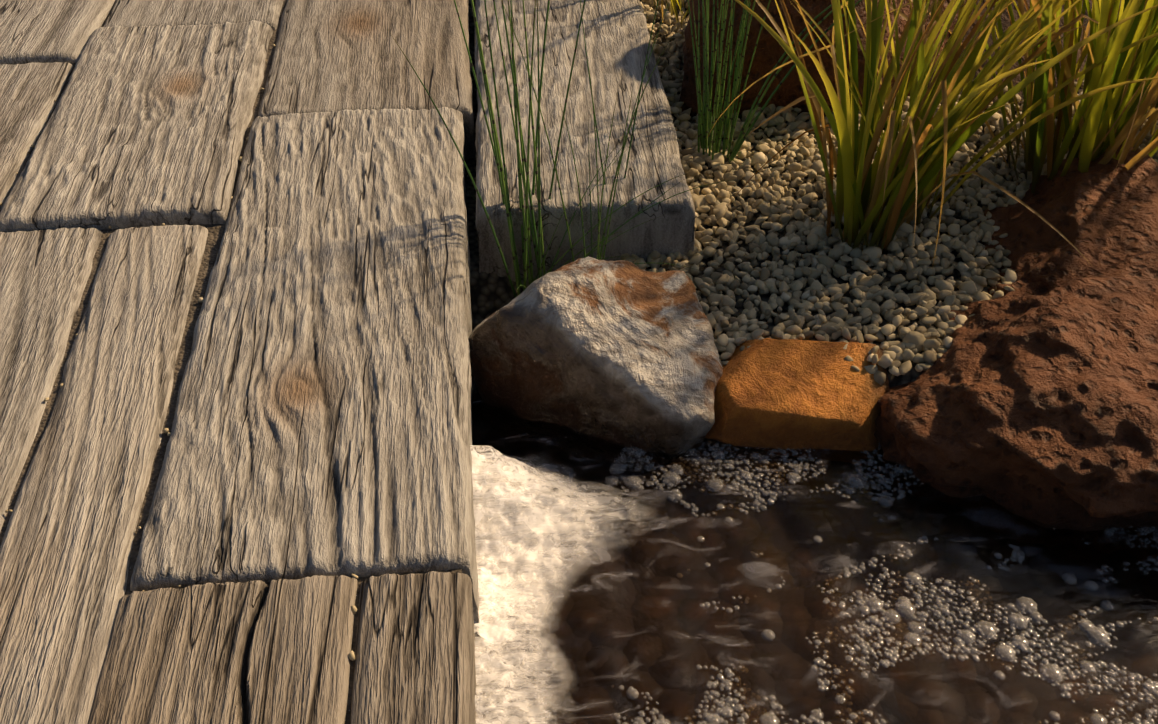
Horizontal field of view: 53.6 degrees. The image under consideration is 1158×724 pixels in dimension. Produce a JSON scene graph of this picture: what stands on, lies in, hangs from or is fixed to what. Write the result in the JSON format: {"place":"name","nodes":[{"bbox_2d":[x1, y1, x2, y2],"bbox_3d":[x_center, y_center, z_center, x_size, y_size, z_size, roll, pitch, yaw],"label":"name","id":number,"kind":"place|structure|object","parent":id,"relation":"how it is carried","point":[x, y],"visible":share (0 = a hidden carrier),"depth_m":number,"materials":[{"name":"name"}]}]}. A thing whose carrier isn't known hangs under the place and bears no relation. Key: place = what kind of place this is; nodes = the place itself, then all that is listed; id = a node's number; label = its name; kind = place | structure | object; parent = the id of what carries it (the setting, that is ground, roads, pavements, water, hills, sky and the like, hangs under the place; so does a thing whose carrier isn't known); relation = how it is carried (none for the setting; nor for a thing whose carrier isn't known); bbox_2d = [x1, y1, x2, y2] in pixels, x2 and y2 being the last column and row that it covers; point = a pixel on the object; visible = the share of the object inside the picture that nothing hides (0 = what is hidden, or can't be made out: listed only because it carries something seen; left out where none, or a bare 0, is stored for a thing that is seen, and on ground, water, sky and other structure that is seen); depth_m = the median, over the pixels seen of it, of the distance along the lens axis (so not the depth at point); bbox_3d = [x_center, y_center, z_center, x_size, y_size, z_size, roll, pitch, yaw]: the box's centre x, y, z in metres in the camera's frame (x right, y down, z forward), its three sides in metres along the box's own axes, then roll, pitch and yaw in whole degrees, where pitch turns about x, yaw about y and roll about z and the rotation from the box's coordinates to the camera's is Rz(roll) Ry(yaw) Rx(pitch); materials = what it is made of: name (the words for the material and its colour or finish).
{"place":"outdoors","nodes":[
{"label":"outdoors","id":0,"kind":"place"},
{"bbox_2d":[927,0,1120,110],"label":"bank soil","id":1,"kind":"structure","parent":0,"point":[1005,20],"depth_m":1.56,"materials":[{"name":"brown soil"}]},
{"label":"ground","id":2,"kind":"structure","parent":0,"visible":0},
{"bbox_2d":[0,0,461,723],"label":"deck base","id":3,"kind":"object","parent":2,"relation":"on","point":[210,252],"visible":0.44,"depth_m":1.04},
{"bbox_2d":[0,62,73,211],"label":"wooden plank","id":4,"kind":"object","parent":3,"relation":"on","point":[30,93],"visible":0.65,"depth_m":1.40,"materials":[{"name":"brown wood"}]},
{"bbox_2d":[0,227,102,530],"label":"wooden plank","id":5,"kind":"object","parent":3,"relation":"on","point":[44,275],"visible":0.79,"depth_m":1.08,"materials":[{"name":"brown wood"}]},
{"bbox_2d":[0,0,114,65],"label":"wooden plank","id":6,"kind":"object","parent":3,"relation":"on","point":[45,31],"visible":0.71,"depth_m":1.55,"materials":[{"name":"brown wood"}]},
{"bbox_2d":[0,225,207,723],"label":"wooden plank","id":7,"kind":"object","parent":3,"relation":"on","point":[66,545],"visible":0.81,"depth_m":0.91,"materials":[{"name":"brown wood"}]},
{"bbox_2d":[0,20,272,232],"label":"wooden plank","id":8,"kind":"object","parent":3,"relation":"on","point":[145,126],"visible":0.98,"depth_m":1.33,"materials":[{"name":"brown wood"}]},
{"bbox_2d":[0,44,358,660],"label":"deck joint grit","id":9,"kind":"object","parent":3,"relation":"on","point":[354,608],"visible":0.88,"depth_m":0.96,"materials":[{"name":"beige gravel"}]},
{"bbox_2d":[104,0,283,29],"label":"wooden plank","id":10,"kind":"object","parent":3,"relation":"on","point":[130,13],"visible":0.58,"depth_m":1.61,"materials":[{"name":"brown wood"}]},
{"bbox_2d":[88,575,356,723],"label":"wooden plank","id":11,"kind":"object","parent":3,"relation":"on","point":[262,652],"visible":1,"depth_m":0.79,"materials":[{"name":"brown wood"}]},
{"bbox_2d":[130,107,481,650],"bbox_3d":[-0.236,-0.028,1.153,0.257,0.138,0.718,-3,40,-4],"label":"wooden plank","id":12,"kind":"object","parent":3,"relation":"on","point":[322,423],"visible":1,"depth_m":1.01,"materials":[{"name":"brown wood"}]},
{"bbox_2d":[258,0,474,157],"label":"wooden plank","id":13,"kind":"object","parent":3,"relation":"on","point":[333,55],"visible":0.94,"depth_m":1.50,"materials":[{"name":"brown wood"}]},
{"bbox_2d":[351,571,478,723],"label":"wooden plank","id":14,"kind":"object","parent":3,"relation":"on","point":[415,656],"visible":0.96,"depth_m":0.79,"materials":[{"name":"brown wood"}]},
{"bbox_2d":[465,0,1153,387],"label":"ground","id":15,"kind":"structure","parent":2,"relation":"on","point":[491,294],"depth_m":1.27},
{"bbox_2d":[388,0,739,297],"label":"grass","id":16,"kind":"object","parent":15,"relation":"on","point":[538,244],"visible":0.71,"depth_m":1.17,"materials":[{"name":"green plant"}]},
{"bbox_2d":[475,0,694,285],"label":"sleeper","id":17,"kind":"object","parent":15,"relation":"on","point":[617,36],"visible":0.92,"depth_m":1.33,"materials":[{"name":"grey wood"}]},
{"bbox_2d":[468,257,722,454],"bbox_3d":[0.028,-0.003,1.175,0.265,0.233,0.195,15,42,17],"label":"quartz rock","id":18,"kind":"object","parent":15,"relation":"on","point":[623,353],"visible":0.83,"depth_m":1.09,"materials":[{"name":"white stone"}]},
{"bbox_2d":[653,0,688,27],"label":"sedge clump","id":19,"kind":"object","parent":15,"relation":"on","point":[673,4],"visible":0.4,"depth_m":1.66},
{"bbox_2d":[688,0,861,163],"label":"rush clump","id":20,"kind":"object","parent":15,"relation":"on","point":[705,126],"visible":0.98,"depth_m":1.37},
{"bbox_2d":[679,0,967,116],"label":"lava mound rock","id":21,"kind":"object","parent":15,"relation":"on","point":[769,52],"visible":0.33,"depth_m":1.46,"materials":[{"name":"brown stone"}]},
{"bbox_2d":[621,0,1157,385],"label":"gravel pebbles","id":22,"kind":"object","parent":15,"relation":"on","point":[895,353],"visible":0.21,"depth_m":1.27,"materials":[{"name":"beige gravel"}]},
{"bbox_2d":[708,0,1157,268],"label":"sedge clump","id":23,"kind":"object","parent":15,"relation":"on","point":[901,176],"visible":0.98,"depth_m":1.18,"materials":[{"name":"green plant"}]},
{"bbox_2d":[814,0,1157,192],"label":"sedge clump","id":24,"kind":"object","parent":15,"relation":"on","point":[1112,121],"visible":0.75,"depth_m":1.26,"materials":[{"name":"green plant"}]},
{"bbox_2d":[874,144,1157,531],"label":"lava rock","id":25,"kind":"object","parent":2,"relation":"on","point":[1033,397],"visible":0.75,"depth_m":1.06,"materials":[{"name":"brown stone"}]},
{"bbox_3d":[0.558,0.395,0.779,1.848,0.065,1.404,-3,40,-4],"label":"stream bed","id":26,"kind":"object","parent":2,"relation":"on","visible":0},
{"bbox_2d":[705,338,889,450],"bbox_3d":[0.198,0.042,1.146,0.232,0.128,0.141,-3,40,-4],"label":"ochre rock","id":27,"kind":"object","parent":26,"relation":"on","point":[789,394],"visible":0.67,"depth_m":1.10,"materials":[{"name":"orange stone"}]},
{"bbox_2d":[471,378,1157,723],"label":"stream water","id":28,"kind":"structure","parent":26,"relation":"on","point":[634,614],"depth_m":0.97,"materials":[{"name":"brown liquid"}]},
{"bbox_2d":[475,453,653,723],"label":"stream cascade","id":29,"kind":"object","parent":28,"relation":"on","point":[535,573],"visible":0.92,"depth_m":0.97,"materials":[{"name":"white liquid"}]},
{"bbox_2d":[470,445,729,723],"bbox_3d":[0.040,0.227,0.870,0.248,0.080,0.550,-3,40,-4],"label":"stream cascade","id":30,"kind":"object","parent":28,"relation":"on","point":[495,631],"visible":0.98,"depth_m":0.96,"materials":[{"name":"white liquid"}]},
{"bbox_2d":[605,440,1157,723],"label":"foam bubbles","id":31,"kind":"object","parent":28,"relation":"on","point":[1011,649],"visible":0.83,"depth_m":0.95},
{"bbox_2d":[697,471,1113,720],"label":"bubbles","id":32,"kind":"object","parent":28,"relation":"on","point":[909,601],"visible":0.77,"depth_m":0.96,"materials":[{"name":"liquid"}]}
]}

